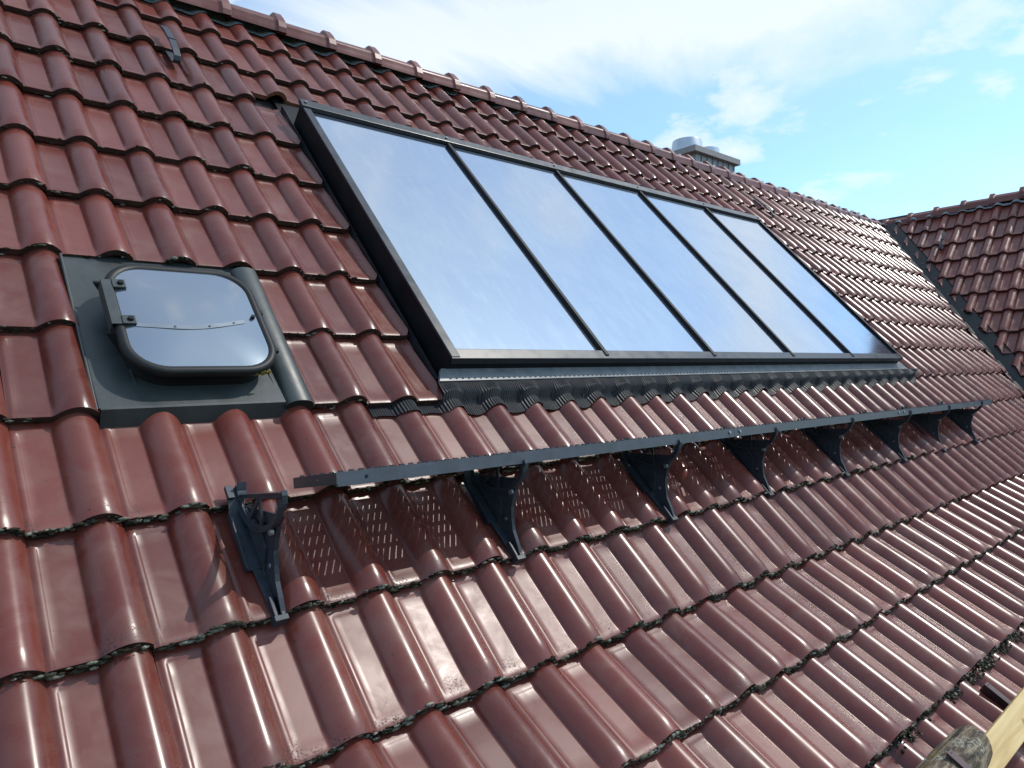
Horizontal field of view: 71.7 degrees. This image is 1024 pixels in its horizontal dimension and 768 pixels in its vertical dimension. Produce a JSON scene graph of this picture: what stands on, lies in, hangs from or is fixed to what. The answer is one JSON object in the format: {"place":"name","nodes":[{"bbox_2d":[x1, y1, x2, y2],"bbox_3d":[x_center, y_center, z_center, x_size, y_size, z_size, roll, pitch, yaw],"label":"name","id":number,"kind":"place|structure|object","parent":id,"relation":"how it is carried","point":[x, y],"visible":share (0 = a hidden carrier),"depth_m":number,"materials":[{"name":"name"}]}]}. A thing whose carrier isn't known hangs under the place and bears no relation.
{"place":"outdoors","nodes":[
{"label":"outdoors","id":0,"kind":"place"},
{"bbox_2d":[0,0,1023,767],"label":"tiled roof","id":1,"kind":"structure","parent":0,"point":[816,610],"depth_m":2.42,"materials":[{"name":"tile"}]},
{"bbox_2d":[160,25,180,63],"bbox_3d":[-1.677,-1.661,3.471,0.035,0.313,0.081,-2,-42,-42],"label":"roof hook","id":2,"kind":"object","parent":1,"relation":"attached to","point":[174,56],"visible":1,"depth_m":3.43,"materials":[{"name":"grey metal"}]},
{"bbox_2d":[58,253,313,428],"bbox_3d":[-1.009,-0.201,2.212,0.609,0.724,0.149,-2,-42,-42],"label":"roof hatch","id":3,"kind":"object","parent":1,"relation":"on","point":[183,342],"visible":1,"depth_m":2.10,"materials":[{"name":"metal"}]},
{"bbox_2d":[224,481,288,627],"bbox_3d":[-0.639,0.421,1.775,0.054,0.334,0.300,-2,0,-43],"label":"walkway bracket","id":4,"kind":"object","parent":1,"relation":"attached to","point":[256,532],"visible":1,"depth_m":1.77,"materials":[{"name":"black metal"}]},
{"bbox_2d":[460,455,528,564],"bbox_3d":[-0.058,0.402,2.292,0.054,0.334,0.300,-2,0,-43],"label":"walkway bracket","id":5,"kind":"object","parent":1,"relation":"attached to","point":[493,498],"visible":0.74,"depth_m":2.28,"materials":[{"name":"black metal"}]},
{"bbox_2d":[293,399,991,488],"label":"roof walkway","id":6,"kind":"structure","parent":5,"relation":"on","point":[339,478],"depth_m":2.32,"materials":[{"name":"metal"}]},
{"bbox_2d":[272,98,918,416],"bbox_3d":[0.979,-0.782,4.627,5.171,2.234,0.180,-2,-42,-42],"label":"solar collector","id":7,"kind":"object","parent":1,"relation":"on","point":[514,283],"visible":0.94,"depth_m":3.72,"materials":[{"name":"blue glass"}]},
{"bbox_2d":[619,437,681,524],"bbox_3d":[0.548,0.383,2.829,0.054,0.334,0.300,-2,0,-43],"label":"walkway bracket","id":8,"kind":"object","parent":1,"relation":"attached to","point":[648,473],"visible":0.8,"depth_m":2.82,"materials":[{"name":"black metal"}]},
{"bbox_2d":[671,136,739,172],"bbox_3d":[2.310,-1.850,8.745,0.980,2.205,0.632,-2,0,-42],"label":"chimney","id":9,"kind":"object","parent":1,"relation":"on","point":[694,148],"visible":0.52,"depth_m":8.45,"materials":[{"name":"metal"}]},
{"bbox_2d":[717,426,778,498],"bbox_3d":[1.106,0.365,3.324,0.054,0.334,0.300,-2,0,-43],"label":"walkway bracket","id":10,"kind":"object","parent":1,"relation":"on","point":[749,454],"visible":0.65,"depth_m":3.31,"materials":[{"name":"black metal"}]},
{"bbox_2d":[754,197,773,217],"bbox_3d":[2.566,-1.798,7.238,0.035,0.313,0.081,-2,-42,-42],"label":"roof hook","id":11,"kind":"object","parent":1,"relation":"on","point":[772,213],"visible":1,"depth_m":7.19,"materials":[{"name":"grey metal"}]},
{"bbox_2d":[797,417,854,478],"bbox_3d":[1.714,0.345,3.865,0.054,0.334,0.300,-2,0,-43],"label":"walkway bracket","id":12,"kind":"object","parent":1,"relation":"attached to","point":[827,441],"visible":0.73,"depth_m":3.86,"materials":[{"name":"black metal"}]},
{"bbox_2d":[859,410,911,463],"bbox_3d":[2.327,0.325,4.409,0.054,0.334,0.300,-2,0,-43],"label":"walkway bracket","id":13,"kind":"object","parent":1,"relation":"attached to","point":[887,432],"visible":0.73,"depth_m":4.40,"materials":[{"name":"black metal"}]},
{"bbox_2d":[901,405,950,452],"bbox_3d":[2.853,0.308,4.876,0.054,0.334,0.300,-2,0,-43],"label":"walkway bracket","id":14,"kind":"object","parent":1,"relation":"on","point":[929,423],"visible":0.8,"depth_m":4.87,"materials":[{"name":"black metal"}]},
{"bbox_2d":[916,725,992,767],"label":"snow guard log","id":15,"kind":"object","parent":1,"relation":"on","point":[970,745],"visible":0.93,"depth_m":2.11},
{"bbox_2d":[947,749,971,767],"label":"snow guard strap","id":16,"kind":"object","parent":15,"relation":"attached to","point":[957,759],"visible":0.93,"depth_m":2.03,"materials":[{"name":"brown metal"}]},
{"bbox_2d":[937,400,983,444],"bbox_3d":[3.389,0.291,5.351,0.054,0.334,0.300,-2,0,-43],"label":"walkway bracket","id":17,"kind":"object","parent":1,"relation":"attached to","point":[962,418],"visible":0.62,"depth_m":5.34,"materials":[{"name":"black metal"}]},
{"bbox_2d":[985,687,1023,767],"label":"plank","id":18,"kind":"object","parent":1,"relation":"on","point":[1004,733],"visible":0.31,"depth_m":2.25,"materials":[{"name":"yellow wood"}]},
{"bbox_2d":[229,0,1023,219],"label":"sky","id":19,"kind":"structure","parent":0,"point":[876,109],"materials":[{"name":"blue"}]},
{"bbox_2d":[878,186,1023,376],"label":"tiled roof","id":20,"kind":"structure","parent":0,"point":[977,260],"depth_m":8.83,"materials":[{"name":"tile"}]},
{"bbox_2d":[939,232,945,249],"bbox_3d":[5.660,-1.873,9.302,0.035,0.313,0.081,-1,-42,48],"label":"roof hook","id":21,"kind":"object","parent":20,"relation":"attached to","point":[941,246],"visible":1,"depth_m":9.27,"materials":[{"name":"grey metal"}]},
{"bbox_2d":[979,682,1010,708],"bbox_3d":[1.775,1.165,2.572,0.032,0.066,0.147,-2,33,-42],"label":"roof tile","id":22,"kind":"object","parent":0,"point":[990,691],"visible":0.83,"depth_m":2.59,"materials":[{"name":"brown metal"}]}
]}

